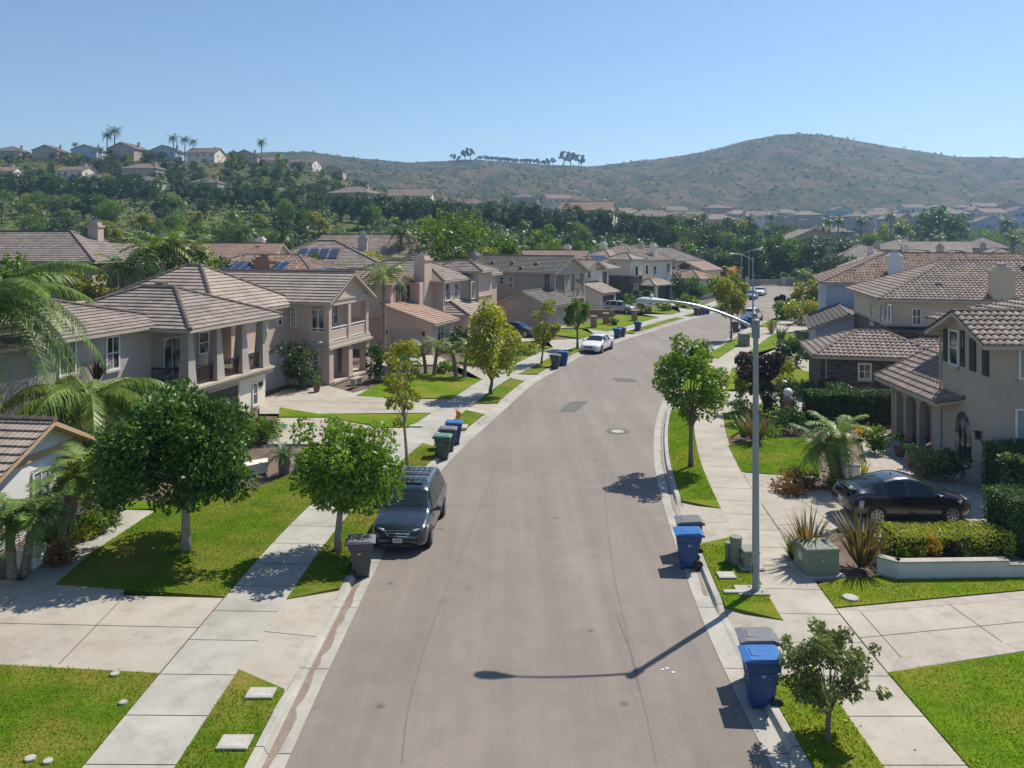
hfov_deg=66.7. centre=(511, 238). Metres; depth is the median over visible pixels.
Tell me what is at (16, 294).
feather palm
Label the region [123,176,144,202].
street tree
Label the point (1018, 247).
house
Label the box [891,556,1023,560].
planter soil
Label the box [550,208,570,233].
street tree
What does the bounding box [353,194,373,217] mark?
street tree
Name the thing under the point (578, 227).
spreading tree
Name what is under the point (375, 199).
street tree
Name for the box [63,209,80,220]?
feather palm
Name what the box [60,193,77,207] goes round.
spreading tree
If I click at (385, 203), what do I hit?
street tree
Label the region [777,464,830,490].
shrub
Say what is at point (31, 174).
street tree
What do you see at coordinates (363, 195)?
street tree
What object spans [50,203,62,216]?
street tree
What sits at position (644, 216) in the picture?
street tree
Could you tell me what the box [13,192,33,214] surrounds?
bushy tree
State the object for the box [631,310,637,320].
pillar
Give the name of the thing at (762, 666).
wheeled bin
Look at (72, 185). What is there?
street tree
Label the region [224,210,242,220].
broadleaf tree
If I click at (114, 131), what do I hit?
feather palm
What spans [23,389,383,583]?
garden path
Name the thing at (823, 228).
feather palm
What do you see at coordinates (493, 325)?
broadleaf tree
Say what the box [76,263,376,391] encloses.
house
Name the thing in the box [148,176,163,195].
slender tree
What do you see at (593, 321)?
pillar
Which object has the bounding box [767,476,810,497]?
shrub
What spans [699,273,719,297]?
shrub
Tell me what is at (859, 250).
house
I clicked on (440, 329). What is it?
window
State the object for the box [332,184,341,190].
street tree
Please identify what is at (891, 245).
house
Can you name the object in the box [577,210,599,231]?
street tree
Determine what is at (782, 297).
broadleaf tree
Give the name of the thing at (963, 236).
street tree
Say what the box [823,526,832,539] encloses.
agapanthus
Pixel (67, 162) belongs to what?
slender tree
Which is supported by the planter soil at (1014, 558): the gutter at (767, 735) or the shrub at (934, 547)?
the shrub at (934, 547)
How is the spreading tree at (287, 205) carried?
on the terrain at (928, 166)
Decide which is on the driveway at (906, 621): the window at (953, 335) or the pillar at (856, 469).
the pillar at (856, 469)
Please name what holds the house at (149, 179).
on the terrain at (928, 166)
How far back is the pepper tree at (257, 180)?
290.63 m
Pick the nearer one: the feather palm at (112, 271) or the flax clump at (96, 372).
the flax clump at (96, 372)
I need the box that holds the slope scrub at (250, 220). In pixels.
[0,155,613,246]
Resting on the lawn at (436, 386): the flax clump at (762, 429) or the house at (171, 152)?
the flax clump at (762, 429)
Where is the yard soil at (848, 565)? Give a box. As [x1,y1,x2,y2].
[0,289,961,765]
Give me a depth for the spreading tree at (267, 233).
165.94 m
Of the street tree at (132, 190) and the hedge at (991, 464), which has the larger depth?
the street tree at (132, 190)
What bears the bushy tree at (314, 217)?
on the terrain at (928, 166)
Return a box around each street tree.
[0,176,17,195]
[2,172,16,185]
[4,154,13,165]
[6,172,31,199]
[20,153,26,159]
[23,177,43,200]
[25,170,34,178]
[27,225,41,229]
[33,174,59,201]
[37,168,45,177]
[45,162,56,173]
[45,221,60,229]
[46,176,69,199]
[49,152,56,159]
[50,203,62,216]
[61,181,80,198]
[67,174,76,182]
[69,199,82,215]
[70,159,79,165]
[71,192,93,219]
[75,176,93,194]
[84,196,100,219]
[87,174,104,195]
[93,160,103,173]
[97,175,112,187]
[97,177,117,199]
[102,169,113,176]
[110,179,128,203]
[113,167,121,176]
[122,174,131,182]
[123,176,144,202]
[127,231,151,240]
[129,172,145,193]
[139,182,161,205]
[140,154,146,162]
[149,196,171,217]
[159,151,167,159]
[164,168,175,177]
[167,175,174,184]
[169,178,185,194]
[175,156,183,164]
[175,171,187,185]
[179,183,197,206]
[188,160,197,171]
[190,171,203,180]
[192,180,210,196]
[195,182,213,198]
[197,190,215,208]
[197,199,209,215]
[207,186,224,208]
[218,176,225,181]
[221,184,242,210]
[224,161,234,168]
[233,183,254,209]
[234,163,240,172]
[244,183,269,212]
[253,222,273,240]
[258,182,280,210]
[259,159,266,166]
[268,210,286,229]
[269,167,283,181]
[271,212,290,234]
[277,189,290,204]
[283,172,290,182]
[286,186,298,199]
[288,188,306,206]
[294,171,299,181]
[294,221,306,238]
[305,192,324,211]
[317,192,335,216]
[328,193,349,219]
[331,170,342,181]
[331,196,344,215]
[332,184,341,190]
[341,195,360,221]
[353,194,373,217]
[355,192,367,213]
[359,180,369,187]
[365,196,387,219]
[374,193,391,217]
[378,194,401,224]
[390,199,411,226]
[397,195,412,223]
[402,195,423,225]
[415,196,436,219]
[428,200,447,223]
[430,199,443,221]
[444,198,466,226]
[451,203,464,220]
[461,203,477,225]
[475,201,492,225]
[484,200,507,227]
[498,205,519,228]
[510,200,536,229]
[518,201,544,229]
[537,208,559,233]
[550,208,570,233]
[561,203,587,229]
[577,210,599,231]
[577,233,590,248]
[588,207,607,235]
[603,209,627,236]
[619,212,642,239]
[632,217,652,241]
[637,214,646,239]
[646,214,666,241]
[652,222,677,246]
[662,214,678,244]
[686,216,710,232]
[686,223,709,240]
[691,228,713,247]
[694,228,724,253]
[704,222,724,232]
[707,234,736,264]
[720,217,740,237]
[726,236,766,276]
[729,239,770,278]
[735,226,750,237]
[746,222,762,239]
[910,223,922,240]
[955,231,969,240]
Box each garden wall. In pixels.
[241,458,267,476]
[374,364,399,380]
[576,309,613,317]
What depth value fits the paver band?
21.47 m
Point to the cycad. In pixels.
(284, 461)
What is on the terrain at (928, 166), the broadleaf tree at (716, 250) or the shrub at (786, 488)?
the broadleaf tree at (716, 250)
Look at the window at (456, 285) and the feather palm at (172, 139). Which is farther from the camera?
the feather palm at (172, 139)
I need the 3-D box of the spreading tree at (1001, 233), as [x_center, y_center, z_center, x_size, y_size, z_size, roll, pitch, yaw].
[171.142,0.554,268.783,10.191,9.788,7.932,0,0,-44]
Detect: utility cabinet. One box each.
[16,543,46,574]
[736,333,751,346]
[738,544,764,571]
[788,537,844,581]
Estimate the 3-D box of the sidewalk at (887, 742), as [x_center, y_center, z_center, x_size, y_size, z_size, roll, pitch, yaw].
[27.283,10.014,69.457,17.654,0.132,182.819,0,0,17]
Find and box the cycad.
[264,438,302,475]
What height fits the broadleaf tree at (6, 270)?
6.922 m
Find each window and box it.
[31,465,50,520]
[57,341,78,378]
[105,335,121,373]
[113,274,118,287]
[198,330,208,356]
[251,382,259,407]
[277,314,283,327]
[289,306,296,328]
[312,350,319,373]
[313,309,317,330]
[318,308,323,330]
[332,305,338,325]
[396,286,399,300]
[401,286,404,300]
[406,286,409,300]
[437,325,445,343]
[445,283,451,301]
[454,282,459,300]
[471,281,474,298]
[499,276,503,284]
[507,276,513,288]
[544,274,549,287]
[587,269,591,278]
[634,266,638,276]
[645,264,647,275]
[653,266,656,275]
[666,263,669,273]
[857,363,872,381]
[869,301,873,326]
[880,304,882,322]
[884,304,887,322]
[888,304,891,322]
[911,308,922,326]
[946,328,959,369]
[955,411,970,460]
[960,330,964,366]
[1015,408,1023,442]
[1017,350,1023,381]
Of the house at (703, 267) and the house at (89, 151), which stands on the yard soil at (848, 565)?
the house at (703, 267)
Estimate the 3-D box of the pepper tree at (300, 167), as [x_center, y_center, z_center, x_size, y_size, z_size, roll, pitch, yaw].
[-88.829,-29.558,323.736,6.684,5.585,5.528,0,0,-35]
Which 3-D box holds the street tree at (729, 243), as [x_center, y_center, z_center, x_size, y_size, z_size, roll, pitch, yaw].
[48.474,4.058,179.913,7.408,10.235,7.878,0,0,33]
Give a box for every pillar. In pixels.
[590,316,596,327]
[603,313,608,323]
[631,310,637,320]
[779,380,786,410]
[783,388,792,417]
[840,461,860,478]
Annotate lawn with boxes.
[96,300,1023,767]
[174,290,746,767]
[668,316,883,767]
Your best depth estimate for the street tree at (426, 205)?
210.22 m
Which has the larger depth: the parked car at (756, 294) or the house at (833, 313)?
the parked car at (756, 294)
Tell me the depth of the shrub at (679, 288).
127.72 m
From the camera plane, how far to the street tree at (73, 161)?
315.38 m
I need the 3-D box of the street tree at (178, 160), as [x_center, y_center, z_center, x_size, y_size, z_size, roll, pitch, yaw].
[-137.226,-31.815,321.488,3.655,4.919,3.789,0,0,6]
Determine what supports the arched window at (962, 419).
in the house at (960, 390)
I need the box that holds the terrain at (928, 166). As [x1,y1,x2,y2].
[0,134,1023,753]
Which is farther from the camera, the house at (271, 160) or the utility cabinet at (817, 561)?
the house at (271, 160)
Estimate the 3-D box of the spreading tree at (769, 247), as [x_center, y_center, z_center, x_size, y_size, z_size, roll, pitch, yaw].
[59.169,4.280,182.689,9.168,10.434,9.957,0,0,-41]
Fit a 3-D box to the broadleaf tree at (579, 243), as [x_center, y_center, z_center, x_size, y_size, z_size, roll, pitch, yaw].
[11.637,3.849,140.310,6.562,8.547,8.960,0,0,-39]
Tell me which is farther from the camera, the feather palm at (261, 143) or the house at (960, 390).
the feather palm at (261, 143)
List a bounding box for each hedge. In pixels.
[801,387,890,424]
[817,378,856,388]
[874,518,1016,557]
[980,437,1023,488]
[981,483,1023,559]
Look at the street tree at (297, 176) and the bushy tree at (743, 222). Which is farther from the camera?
the street tree at (297, 176)
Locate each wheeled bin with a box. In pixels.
[344,534,375,577]
[432,432,452,459]
[438,425,457,451]
[445,419,462,444]
[549,353,560,368]
[557,350,568,365]
[612,328,621,337]
[617,326,626,336]
[633,321,641,330]
[672,526,704,569]
[674,515,704,552]
[692,307,699,314]
[732,321,739,331]
[734,627,780,684]
[737,644,785,708]
[740,318,747,328]
[745,316,752,324]
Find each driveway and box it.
[0,303,690,672]
[0,385,761,594]
[723,324,1023,672]
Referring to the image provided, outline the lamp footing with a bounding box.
[733,585,770,595]
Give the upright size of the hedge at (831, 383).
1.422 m
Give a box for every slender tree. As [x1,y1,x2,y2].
[55,175,66,189]
[62,155,73,165]
[73,173,83,183]
[104,149,112,155]
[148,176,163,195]
[160,157,170,168]
[238,154,249,165]
[239,161,245,168]
[258,166,269,177]
[274,162,282,169]
[309,252,320,258]
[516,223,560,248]
[728,234,747,248]
[730,247,742,264]
[737,245,760,278]
[881,234,893,242]
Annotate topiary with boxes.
[633,289,642,303]
[642,289,652,296]
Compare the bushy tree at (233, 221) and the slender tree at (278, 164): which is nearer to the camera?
the bushy tree at (233, 221)
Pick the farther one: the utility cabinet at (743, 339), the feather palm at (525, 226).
the feather palm at (525, 226)
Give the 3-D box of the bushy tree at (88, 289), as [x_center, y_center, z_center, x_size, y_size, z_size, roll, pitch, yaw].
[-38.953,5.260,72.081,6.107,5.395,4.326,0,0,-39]
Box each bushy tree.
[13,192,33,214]
[26,203,47,216]
[55,268,118,300]
[73,153,82,161]
[100,220,123,240]
[120,153,128,161]
[129,212,155,231]
[186,211,203,223]
[222,214,242,226]
[226,155,237,162]
[252,213,265,223]
[261,176,272,185]
[274,158,285,166]
[308,210,330,234]
[319,168,327,176]
[359,250,382,259]
[414,217,431,233]
[461,247,499,257]
[669,230,696,246]
[729,218,749,232]
[803,268,815,282]
[872,218,915,242]
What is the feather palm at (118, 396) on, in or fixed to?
on the yard soil at (848, 565)
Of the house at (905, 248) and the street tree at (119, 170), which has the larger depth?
the street tree at (119, 170)
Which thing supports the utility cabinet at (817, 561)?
on the yard soil at (848, 565)
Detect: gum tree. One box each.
[465,148,474,159]
[558,151,569,165]
[565,152,575,165]
[574,154,583,165]
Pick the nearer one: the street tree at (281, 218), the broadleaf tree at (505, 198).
the street tree at (281, 218)
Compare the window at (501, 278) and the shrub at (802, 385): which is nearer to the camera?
the shrub at (802, 385)
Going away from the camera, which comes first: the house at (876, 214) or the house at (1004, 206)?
the house at (876, 214)
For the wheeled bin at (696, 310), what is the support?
on the yard soil at (848, 565)
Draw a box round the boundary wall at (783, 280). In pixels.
[730,276,807,284]
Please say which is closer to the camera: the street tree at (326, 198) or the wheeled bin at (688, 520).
the wheeled bin at (688, 520)
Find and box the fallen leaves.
[73,453,976,767]
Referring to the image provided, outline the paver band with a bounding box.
[742,437,1023,669]
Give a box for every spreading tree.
[0,189,16,211]
[11,212,53,229]
[22,189,52,212]
[32,221,49,229]
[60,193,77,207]
[90,200,125,224]
[101,199,119,217]
[152,210,187,237]
[213,220,249,241]
[254,227,278,241]
[272,189,295,211]
[277,198,298,220]
[327,228,343,233]
[381,226,406,233]
[407,206,494,259]
[414,215,427,227]
[534,240,561,249]
[564,221,591,241]
[676,211,693,220]
[690,213,710,223]
[718,230,729,235]
[740,235,777,276]
[785,227,797,233]
[914,205,972,240]
[966,227,994,240]
[968,229,1000,239]
[988,234,1011,250]
[994,228,1020,237]
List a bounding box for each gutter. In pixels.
[261,310,718,767]
[653,315,795,767]
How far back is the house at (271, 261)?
75.36 m
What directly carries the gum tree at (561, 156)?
on the terrain at (928, 166)
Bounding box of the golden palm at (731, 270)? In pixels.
[722,266,743,282]
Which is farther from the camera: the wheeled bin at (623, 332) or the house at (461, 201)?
the house at (461, 201)
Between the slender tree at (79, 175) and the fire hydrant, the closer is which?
the fire hydrant
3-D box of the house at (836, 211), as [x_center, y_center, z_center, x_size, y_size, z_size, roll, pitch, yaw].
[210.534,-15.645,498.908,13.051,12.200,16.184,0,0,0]
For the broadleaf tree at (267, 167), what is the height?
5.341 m
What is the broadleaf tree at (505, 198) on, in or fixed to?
on the terrain at (928, 166)
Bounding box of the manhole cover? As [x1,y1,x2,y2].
[606,428,629,433]
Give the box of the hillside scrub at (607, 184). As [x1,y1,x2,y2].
[288,132,1023,212]
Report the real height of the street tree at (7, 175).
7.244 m
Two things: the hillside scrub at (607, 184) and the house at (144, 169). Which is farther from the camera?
the hillside scrub at (607, 184)
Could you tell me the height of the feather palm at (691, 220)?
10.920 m
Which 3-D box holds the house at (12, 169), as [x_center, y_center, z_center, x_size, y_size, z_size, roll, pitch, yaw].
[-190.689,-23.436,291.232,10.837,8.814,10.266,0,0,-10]
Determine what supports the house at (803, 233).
on the terrain at (928, 166)
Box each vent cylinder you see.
[724,541,729,561]
[729,534,741,565]
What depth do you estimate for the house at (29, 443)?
26.40 m
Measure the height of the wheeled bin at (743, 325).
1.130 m
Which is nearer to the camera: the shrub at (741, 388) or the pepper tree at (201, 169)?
the shrub at (741, 388)
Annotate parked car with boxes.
[372,465,446,546]
[504,321,537,337]
[580,333,614,353]
[601,300,636,313]
[740,307,762,319]
[745,290,758,299]
[755,287,766,295]
[831,470,970,524]
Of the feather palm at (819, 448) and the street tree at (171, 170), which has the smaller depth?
the feather palm at (819, 448)
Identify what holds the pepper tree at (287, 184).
on the terrain at (928, 166)
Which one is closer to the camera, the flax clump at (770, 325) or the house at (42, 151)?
the flax clump at (770, 325)
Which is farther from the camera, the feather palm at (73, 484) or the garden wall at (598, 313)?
the garden wall at (598, 313)
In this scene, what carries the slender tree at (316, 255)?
on the terrain at (928, 166)
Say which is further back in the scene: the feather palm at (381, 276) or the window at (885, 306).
the feather palm at (381, 276)
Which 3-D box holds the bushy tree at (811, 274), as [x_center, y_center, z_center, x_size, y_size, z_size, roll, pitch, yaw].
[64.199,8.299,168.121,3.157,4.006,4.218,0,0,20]
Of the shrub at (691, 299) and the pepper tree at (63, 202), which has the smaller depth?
the shrub at (691, 299)
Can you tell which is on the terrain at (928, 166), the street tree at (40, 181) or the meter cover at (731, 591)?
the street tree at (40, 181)
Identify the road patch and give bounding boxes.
[559,378,636,411]
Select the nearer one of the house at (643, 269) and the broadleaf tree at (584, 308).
the broadleaf tree at (584, 308)
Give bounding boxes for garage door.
[204,382,239,409]
[265,348,285,390]
[389,327,421,353]
[602,294,613,303]
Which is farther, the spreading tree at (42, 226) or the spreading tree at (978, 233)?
the spreading tree at (978, 233)
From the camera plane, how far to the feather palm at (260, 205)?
224.34 m
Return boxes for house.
[0,145,31,158]
[0,165,23,181]
[0,220,125,300]
[0,281,282,453]
[0,414,98,550]
[31,144,70,159]
[54,164,98,183]
[70,144,106,159]
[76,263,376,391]
[79,172,104,187]
[106,142,147,160]
[107,233,168,289]
[120,161,167,179]
[129,175,167,194]
[148,145,183,160]
[159,235,291,271]
[185,147,226,162]
[188,176,226,194]
[212,246,350,269]
[236,149,260,164]
[259,157,286,166]
[266,186,287,203]
[289,157,321,171]
[290,234,384,268]
[318,228,443,259]
[320,165,345,179]
[326,183,382,212]
[327,254,503,354]
[387,186,435,216]
[437,196,473,217]
[447,235,500,259]
[466,251,589,328]
[467,197,485,215]
[511,191,539,213]
[518,244,589,258]
[541,193,571,211]
[558,198,619,234]
[570,256,622,308]
[589,241,678,302]
[594,242,643,251]
[619,205,638,213]
[628,207,682,231]
[644,242,705,267]
[657,205,689,210]
[668,209,708,222]
[671,260,723,298]
[699,203,733,213]
[707,211,739,224]
[722,208,743,220]
[740,209,775,230]
[772,207,798,224]
[773,225,842,267]
[787,209,823,228]
[799,259,1023,388]
[802,251,1023,338]
[810,223,855,245]
[820,241,883,268]
[826,205,854,222]
[836,246,886,266]
[841,210,873,232]
[864,206,898,213]
[866,209,894,228]
[872,236,910,251]
[873,295,1023,482]
[876,213,910,233]
[896,203,926,212]
[901,238,972,251]
[902,245,929,251]
[909,212,932,231]
[925,205,952,211]
[935,243,963,251]
[944,208,972,225]
[951,203,970,208]
[960,205,978,211]
[966,214,1003,237]
[969,201,996,207]
[970,207,1008,219]
[970,234,1011,251]
[978,242,1012,252]
[995,203,1011,209]
[999,200,1021,206]
[1005,205,1023,225]
[1014,243,1023,252]
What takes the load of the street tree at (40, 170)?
on the terrain at (928, 166)
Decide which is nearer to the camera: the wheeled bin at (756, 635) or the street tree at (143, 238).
the wheeled bin at (756, 635)
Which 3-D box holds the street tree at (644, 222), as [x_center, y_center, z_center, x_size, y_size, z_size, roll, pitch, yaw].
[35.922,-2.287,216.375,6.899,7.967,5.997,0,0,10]
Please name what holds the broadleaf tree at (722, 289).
on the terrain at (928, 166)
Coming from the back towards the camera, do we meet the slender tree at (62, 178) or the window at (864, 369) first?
the slender tree at (62, 178)
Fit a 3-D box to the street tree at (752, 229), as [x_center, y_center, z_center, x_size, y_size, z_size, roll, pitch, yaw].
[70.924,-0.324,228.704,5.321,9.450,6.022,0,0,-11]
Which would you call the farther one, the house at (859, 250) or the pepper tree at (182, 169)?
the pepper tree at (182, 169)
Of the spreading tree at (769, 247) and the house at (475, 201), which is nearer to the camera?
the spreading tree at (769, 247)
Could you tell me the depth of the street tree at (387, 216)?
215.84 m
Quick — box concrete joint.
[2,400,1023,673]
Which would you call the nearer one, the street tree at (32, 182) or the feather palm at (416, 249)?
the feather palm at (416, 249)
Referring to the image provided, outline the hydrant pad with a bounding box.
[444,424,467,429]
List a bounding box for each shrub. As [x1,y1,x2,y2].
[23,519,76,550]
[42,536,79,568]
[70,521,97,541]
[75,507,120,534]
[93,497,122,524]
[232,402,262,444]
[242,415,285,441]
[276,339,319,389]
[365,342,388,382]
[386,346,422,379]
[387,372,410,389]
[436,359,458,373]
[445,326,469,350]
[506,349,521,358]
[514,339,541,355]
[608,318,619,324]
[623,293,635,305]
[636,303,651,312]
[656,303,672,310]
[668,272,689,299]
[673,292,698,306]
[684,275,712,297]
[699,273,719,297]
[727,396,764,424]
[732,369,751,397]
[744,419,784,439]
[759,380,777,415]
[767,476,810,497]
[771,298,804,319]
[771,374,791,388]
[771,403,817,433]
[773,333,808,365]
[774,377,799,409]
[775,356,794,377]
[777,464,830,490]
[782,296,817,324]
[795,377,818,398]
[822,470,851,486]
[862,422,892,455]
[893,544,913,557]
[908,444,959,480]
[910,544,927,557]
[923,531,943,557]
[929,446,972,479]
[943,540,962,556]
[952,542,974,556]
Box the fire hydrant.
[455,409,461,419]
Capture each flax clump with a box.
[83,356,109,385]
[729,413,752,437]
[739,408,779,441]
[762,318,777,332]
[766,503,853,546]
[770,323,789,340]
[777,533,794,559]
[815,499,903,567]
[851,455,873,474]
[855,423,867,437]
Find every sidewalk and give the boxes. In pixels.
[82,300,717,767]
[694,314,967,767]
[750,285,811,285]
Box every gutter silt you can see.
[262,576,361,767]
[660,410,707,594]
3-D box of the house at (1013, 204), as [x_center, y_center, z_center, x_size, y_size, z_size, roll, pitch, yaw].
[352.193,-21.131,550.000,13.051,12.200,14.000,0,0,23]
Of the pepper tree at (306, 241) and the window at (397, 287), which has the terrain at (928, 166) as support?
the pepper tree at (306, 241)
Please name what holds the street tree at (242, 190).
on the terrain at (928, 166)
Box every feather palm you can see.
[0,199,9,221]
[0,260,108,431]
[0,376,176,503]
[0,479,77,578]
[0,492,55,579]
[16,200,35,216]
[29,456,107,544]
[48,441,112,544]
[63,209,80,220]
[70,441,117,511]
[82,445,139,509]
[94,250,146,297]
[99,130,113,155]
[105,124,122,143]
[116,230,191,285]
[132,226,205,276]
[158,234,214,269]
[167,133,178,148]
[173,195,190,221]
[179,136,190,161]
[188,138,197,148]
[222,208,241,224]
[223,220,259,241]
[255,200,267,213]
[257,138,267,158]
[260,223,299,248]
[322,205,329,219]
[358,260,409,354]
[369,252,403,259]
[383,217,416,250]
[395,244,433,259]
[410,338,436,373]
[424,336,452,374]
[438,340,466,376]
[451,337,471,376]
[499,229,519,241]
[519,219,532,242]
[565,219,579,231]
[649,220,662,234]
[683,214,700,243]
[698,211,709,222]
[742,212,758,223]
[764,211,778,236]
[788,423,860,481]
[792,267,810,282]
[804,410,872,477]
[816,224,829,233]
[822,216,837,233]
[832,214,847,237]
[840,228,850,239]
[853,215,868,237]
[881,210,898,238]
[894,222,908,236]
[930,233,945,240]
[997,214,1018,237]
[1001,224,1011,233]
[1002,230,1022,251]
[1014,238,1023,245]
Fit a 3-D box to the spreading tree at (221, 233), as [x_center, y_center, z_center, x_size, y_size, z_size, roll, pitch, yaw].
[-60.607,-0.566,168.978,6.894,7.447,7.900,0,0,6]
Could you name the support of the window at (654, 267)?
in the house at (643, 269)
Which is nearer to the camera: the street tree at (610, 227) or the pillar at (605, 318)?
the pillar at (605, 318)
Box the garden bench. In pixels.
[349,376,362,385]
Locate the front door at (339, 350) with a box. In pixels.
[336,347,341,372]
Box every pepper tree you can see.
[47,199,72,210]
[49,217,76,229]
[57,152,67,159]
[82,221,114,233]
[125,231,158,242]
[141,150,157,160]
[143,152,156,161]
[145,226,159,234]
[149,172,164,179]
[160,211,176,223]
[176,167,186,171]
[187,233,208,241]
[192,166,204,171]
[219,167,233,177]
[227,176,245,186]
[248,162,258,169]
[249,169,258,176]
[250,178,261,185]
[268,179,277,185]
[274,237,307,249]
[276,158,288,167]
[280,182,293,187]
[290,162,305,172]
[293,185,302,191]
[294,238,314,245]
[296,199,324,222]
[306,182,319,192]
[317,179,330,186]
[470,220,501,240]
[564,231,588,245]
[683,248,718,263]
[702,252,729,275]
[761,227,776,238]
[767,223,791,236]
[776,224,797,235]
[798,235,857,273]
[816,253,857,272]
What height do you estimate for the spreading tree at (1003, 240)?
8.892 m
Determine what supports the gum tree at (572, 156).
on the terrain at (928, 166)
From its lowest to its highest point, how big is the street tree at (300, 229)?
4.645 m
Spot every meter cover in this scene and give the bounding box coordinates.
[215,734,253,749]
[244,687,276,698]
[409,424,422,426]
[716,571,736,578]
[722,589,749,593]
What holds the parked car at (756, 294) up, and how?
on the road
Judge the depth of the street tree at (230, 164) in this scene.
313.68 m
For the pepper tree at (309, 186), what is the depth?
284.75 m
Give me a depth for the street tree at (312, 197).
224.96 m
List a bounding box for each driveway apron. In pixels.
[239,303,720,710]
[674,327,811,676]
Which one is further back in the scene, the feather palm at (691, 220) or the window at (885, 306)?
the feather palm at (691, 220)
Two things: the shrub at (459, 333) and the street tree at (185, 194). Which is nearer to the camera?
the shrub at (459, 333)
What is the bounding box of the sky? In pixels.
[0,0,1023,165]
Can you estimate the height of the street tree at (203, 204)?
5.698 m
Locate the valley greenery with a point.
(632, 237)
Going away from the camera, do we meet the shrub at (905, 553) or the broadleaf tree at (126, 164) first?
the shrub at (905, 553)
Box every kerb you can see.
[244,297,743,767]
[663,318,812,767]
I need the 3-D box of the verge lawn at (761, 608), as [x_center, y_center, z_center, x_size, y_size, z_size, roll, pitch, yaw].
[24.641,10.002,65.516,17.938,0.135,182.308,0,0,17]
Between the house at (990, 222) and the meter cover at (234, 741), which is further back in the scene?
the house at (990, 222)
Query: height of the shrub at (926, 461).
1.621 m
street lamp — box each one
[635,294,762,592]
[729,252,753,312]
[741,249,761,280]
[748,247,762,287]
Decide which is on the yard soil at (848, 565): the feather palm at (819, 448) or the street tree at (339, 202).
the feather palm at (819, 448)
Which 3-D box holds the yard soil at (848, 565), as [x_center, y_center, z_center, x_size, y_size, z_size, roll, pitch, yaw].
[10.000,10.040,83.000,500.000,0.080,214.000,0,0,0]
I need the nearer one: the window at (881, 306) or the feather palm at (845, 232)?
the window at (881, 306)
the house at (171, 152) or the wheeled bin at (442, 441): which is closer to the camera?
the wheeled bin at (442, 441)
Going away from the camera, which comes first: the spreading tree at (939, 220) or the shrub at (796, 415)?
the shrub at (796, 415)
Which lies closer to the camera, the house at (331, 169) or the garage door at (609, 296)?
the garage door at (609, 296)
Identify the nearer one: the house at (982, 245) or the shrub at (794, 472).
the shrub at (794, 472)
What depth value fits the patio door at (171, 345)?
43.46 m
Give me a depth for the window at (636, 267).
121.19 m
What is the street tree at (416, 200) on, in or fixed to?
on the terrain at (928, 166)
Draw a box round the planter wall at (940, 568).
[876,554,1023,579]
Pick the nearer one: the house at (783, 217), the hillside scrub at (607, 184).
the house at (783, 217)
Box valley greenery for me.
[500,190,1023,278]
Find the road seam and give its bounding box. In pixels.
[401,361,656,763]
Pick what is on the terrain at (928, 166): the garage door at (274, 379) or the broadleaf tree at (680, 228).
the broadleaf tree at (680, 228)
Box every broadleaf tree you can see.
[0,251,60,296]
[21,164,30,171]
[33,169,50,176]
[55,208,70,217]
[84,377,259,551]
[92,193,109,208]
[123,160,131,166]
[150,225,175,244]
[161,195,184,212]
[164,248,232,271]
[185,221,212,241]
[199,171,208,177]
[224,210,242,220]
[228,149,238,160]
[258,163,270,171]
[286,414,406,550]
[293,207,309,227]
[352,178,361,185]
[359,202,382,227]
[382,339,421,465]
[462,297,522,393]
[467,228,524,254]
[502,195,510,202]
[531,299,561,363]
[561,237,593,252]
[563,296,591,348]
[652,332,732,466]
[663,220,696,236]
[668,237,698,255]
[707,277,748,308]
[709,246,732,276]
[713,272,749,338]
[733,351,785,411]
[759,230,799,278]
[771,237,817,278]
[772,294,790,316]
[775,616,893,742]
[790,279,817,308]
[858,231,884,245]
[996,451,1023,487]
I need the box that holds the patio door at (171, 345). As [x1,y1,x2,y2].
[163,335,180,377]
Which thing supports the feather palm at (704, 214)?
on the terrain at (928, 166)
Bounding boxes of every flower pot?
[312,374,320,391]
[891,431,906,456]
[903,443,917,467]
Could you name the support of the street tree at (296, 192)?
on the terrain at (928, 166)
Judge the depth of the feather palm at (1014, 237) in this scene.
195.13 m
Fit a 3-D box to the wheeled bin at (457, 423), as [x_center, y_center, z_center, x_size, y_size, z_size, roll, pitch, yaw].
[-2.861,9.523,38.342,0.912,1.130,0.690,0,0,-3]
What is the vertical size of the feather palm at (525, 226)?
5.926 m
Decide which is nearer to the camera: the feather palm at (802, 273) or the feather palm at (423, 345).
the feather palm at (423, 345)
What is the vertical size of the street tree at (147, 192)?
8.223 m
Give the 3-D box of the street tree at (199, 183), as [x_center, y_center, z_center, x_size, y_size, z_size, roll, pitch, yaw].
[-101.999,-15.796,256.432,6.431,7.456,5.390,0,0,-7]
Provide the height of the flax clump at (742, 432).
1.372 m
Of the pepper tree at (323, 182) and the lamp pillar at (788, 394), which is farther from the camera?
the pepper tree at (323, 182)
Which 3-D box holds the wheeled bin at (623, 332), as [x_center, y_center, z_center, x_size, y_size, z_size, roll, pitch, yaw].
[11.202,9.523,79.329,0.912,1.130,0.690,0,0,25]
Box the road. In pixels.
[278,286,806,767]
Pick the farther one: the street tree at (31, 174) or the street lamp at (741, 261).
the street tree at (31, 174)
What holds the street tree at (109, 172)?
on the terrain at (928, 166)
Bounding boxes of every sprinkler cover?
[24,754,35,762]
[42,757,52,765]
[110,671,119,676]
[118,699,127,705]
[842,593,858,601]
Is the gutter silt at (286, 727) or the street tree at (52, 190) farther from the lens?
the street tree at (52, 190)

